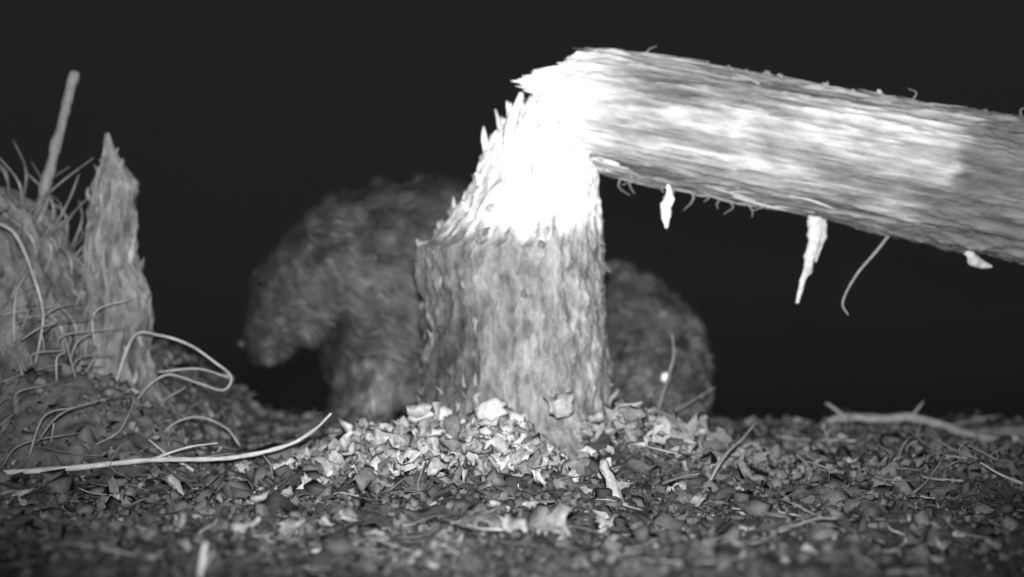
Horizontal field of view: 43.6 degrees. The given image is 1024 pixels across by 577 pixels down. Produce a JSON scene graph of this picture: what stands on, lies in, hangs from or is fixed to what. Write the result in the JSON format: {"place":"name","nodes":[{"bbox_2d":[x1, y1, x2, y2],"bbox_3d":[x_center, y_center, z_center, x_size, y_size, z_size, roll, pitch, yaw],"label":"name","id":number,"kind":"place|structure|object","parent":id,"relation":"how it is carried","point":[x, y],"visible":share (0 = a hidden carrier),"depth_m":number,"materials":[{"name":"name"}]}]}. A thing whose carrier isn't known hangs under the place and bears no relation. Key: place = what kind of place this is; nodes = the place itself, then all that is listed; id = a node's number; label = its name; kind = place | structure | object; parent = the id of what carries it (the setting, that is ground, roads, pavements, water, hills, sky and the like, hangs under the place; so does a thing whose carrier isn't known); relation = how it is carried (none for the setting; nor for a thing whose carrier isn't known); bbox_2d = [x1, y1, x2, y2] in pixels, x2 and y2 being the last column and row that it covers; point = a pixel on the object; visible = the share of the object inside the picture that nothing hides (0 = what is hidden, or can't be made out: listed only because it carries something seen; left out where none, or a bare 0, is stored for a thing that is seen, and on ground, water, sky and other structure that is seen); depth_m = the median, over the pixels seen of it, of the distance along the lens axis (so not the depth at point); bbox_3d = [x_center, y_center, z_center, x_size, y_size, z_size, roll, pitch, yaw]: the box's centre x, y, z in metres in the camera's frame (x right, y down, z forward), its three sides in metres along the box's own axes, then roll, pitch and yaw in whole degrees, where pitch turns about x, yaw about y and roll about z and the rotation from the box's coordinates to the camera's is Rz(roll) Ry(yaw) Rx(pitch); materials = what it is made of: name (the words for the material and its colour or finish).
{"place":"outdoors","nodes":[
{"label":"outdoors","id":0,"kind":"place"},
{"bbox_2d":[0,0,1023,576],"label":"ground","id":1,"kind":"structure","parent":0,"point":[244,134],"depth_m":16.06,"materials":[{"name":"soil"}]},
{"bbox_2d":[0,222,44,363],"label":"looped twig","id":2,"kind":"object","parent":1,"relation":"on","point":[15,235],"visible":1,"depth_m":1.87,"materials":[{"name":"grey wood"}]},
{"bbox_2d":[0,140,185,404],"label":"root mass","id":3,"kind":"object","parent":1,"relation":"on","point":[55,257],"visible":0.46,"depth_m":1.97,"materials":[{"name":"grey plant"}]},
{"bbox_2d":[33,70,79,224],"bbox_3d":[-0.737,-0.191,2.030,0.103,0.310,0.024,0,0,0],"label":"upright stick","id":4,"kind":"object","parent":3,"relation":"attached to","point":[49,171],"visible":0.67,"depth_m":2.02,"materials":[{"name":"grey wood"}]},
{"bbox_2d":[79,133,175,409],"bbox_3d":[-0.596,0.007,2.022,0.244,0.505,0.241,0,0,0],"label":"broken stump","id":5,"kind":"object","parent":1,"relation":"on","point":[112,268],"visible":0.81,"depth_m":1.99,"materials":[{"name":"grey wood"}]},
{"bbox_2d":[3,413,331,474],"bbox_3d":[-0.599,0.213,1.728,0.705,0.080,0.036,0,0,-7],"label":"curved stick","id":6,"kind":"object","parent":1,"relation":"on","point":[78,467],"visible":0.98,"depth_m":1.73,"materials":[{"name":"grey wood"}]},
{"bbox_2d":[115,331,232,398],"bbox_3d":[-0.511,0.127,1.923,0.186,0.127,0.016,0,0,9],"label":"looped twig","id":7,"kind":"object","parent":1,"relation":"on","point":[168,337],"visible":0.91,"depth_m":1.92,"materials":[{"name":"grey wood"}]},
{"bbox_2d":[165,416,240,444],"bbox_3d":[-0.460,0.208,1.875,0.122,0.045,0.015,0,0,0],"label":"looped twig","id":8,"kind":"object","parent":1,"relation":"on","point":[212,420],"visible":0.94,"depth_m":1.87,"materials":[{"name":"grey wood"}]},
{"bbox_2d":[197,542,212,576],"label":"upright twig","id":9,"kind":"object","parent":1,"relation":"on","point":[203,563],"visible":1,"depth_m":1.12,"materials":[{"name":"grey wood"}]},
{"bbox_2d":[237,171,470,433],"bbox_3d":[-0.082,0.054,2.531,0.396,0.558,0.887,0,0,41],"label":"beaver","id":10,"kind":"object","parent":1,"relation":"on","point":[334,282],"visible":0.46,"depth_m":2.29,"materials":[{"name":"black"}]},
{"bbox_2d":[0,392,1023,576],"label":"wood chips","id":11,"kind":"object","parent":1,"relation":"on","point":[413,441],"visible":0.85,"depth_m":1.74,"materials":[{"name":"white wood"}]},
{"bbox_2d":[0,272,1023,576],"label":"twigs","id":12,"kind":"object","parent":1,"relation":"on","point":[544,500],"visible":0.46,"depth_m":1.68,"materials":[{"name":"grey wood"}]},
{"bbox_2d":[0,345,1023,576],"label":"soil crumbs","id":13,"kind":"object","parent":1,"relation":"on","point":[59,481],"visible":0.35,"depth_m":1.55,"materials":[{"name":"soil"}]},
{"bbox_2d":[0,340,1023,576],"bbox_3d":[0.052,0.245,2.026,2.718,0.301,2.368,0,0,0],"label":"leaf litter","id":14,"kind":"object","parent":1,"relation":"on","point":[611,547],"visible":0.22,"depth_m":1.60,"materials":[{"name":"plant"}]},
{"bbox_2d":[414,98,618,456],"bbox_3d":[0.009,0.012,2.001,0.444,0.616,0.453,0,0,0],"label":"gnawed tree stump","id":15,"kind":"object","parent":1,"relation":"on","point":[511,267],"visible":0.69,"depth_m":1.89,"materials":[{"name":"grey wood"}]},
{"bbox_2d":[503,46,1023,314],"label":"fallen log","id":16,"kind":"object","parent":15,"relation":"attached to","point":[943,177],"visible":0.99,"depth_m":1.88,"materials":[{"name":"grey wood"}]},
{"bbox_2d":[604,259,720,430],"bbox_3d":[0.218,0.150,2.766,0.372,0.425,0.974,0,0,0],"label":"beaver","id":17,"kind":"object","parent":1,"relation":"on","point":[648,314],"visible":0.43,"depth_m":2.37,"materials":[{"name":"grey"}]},
{"bbox_2d":[657,334,715,410],"bbox_3d":[0.281,0.168,2.134,0.113,0.186,0.037,0,0,12],"label":"thin stem","id":18,"kind":"object","parent":1,"relation":"on","point":[665,384],"visible":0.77,"depth_m":2.13,"materials":[{"name":"grey plant"}]},
{"bbox_2d":[702,421,756,491],"bbox_3d":[0.305,0.233,1.768,0.010,0.080,0.210,0,0,31],"label":"leaning stick","id":19,"kind":"object","parent":1,"relation":"on","point":[724,456],"visible":0.93,"depth_m":1.74,"materials":[{"name":"grey wood"}]},
{"bbox_2d":[825,401,1000,441],"bbox_3d":[0.716,0.235,2.264,0.315,0.071,0.045,0,0,17],"label":"dead branch","id":20,"kind":"object","parent":1,"relation":"on","point":[899,417],"visible":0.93,"depth_m":2.27,"materials":[{"name":"grey wood"}]},
{"bbox_2d":[955,425,1023,438],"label":"dead branch","id":21,"kind":"object","parent":1,"relation":"on","point":[1018,430],"visible":0.51,"depth_m":2.22,"materials":[{"name":"grey wood"}]}
]}

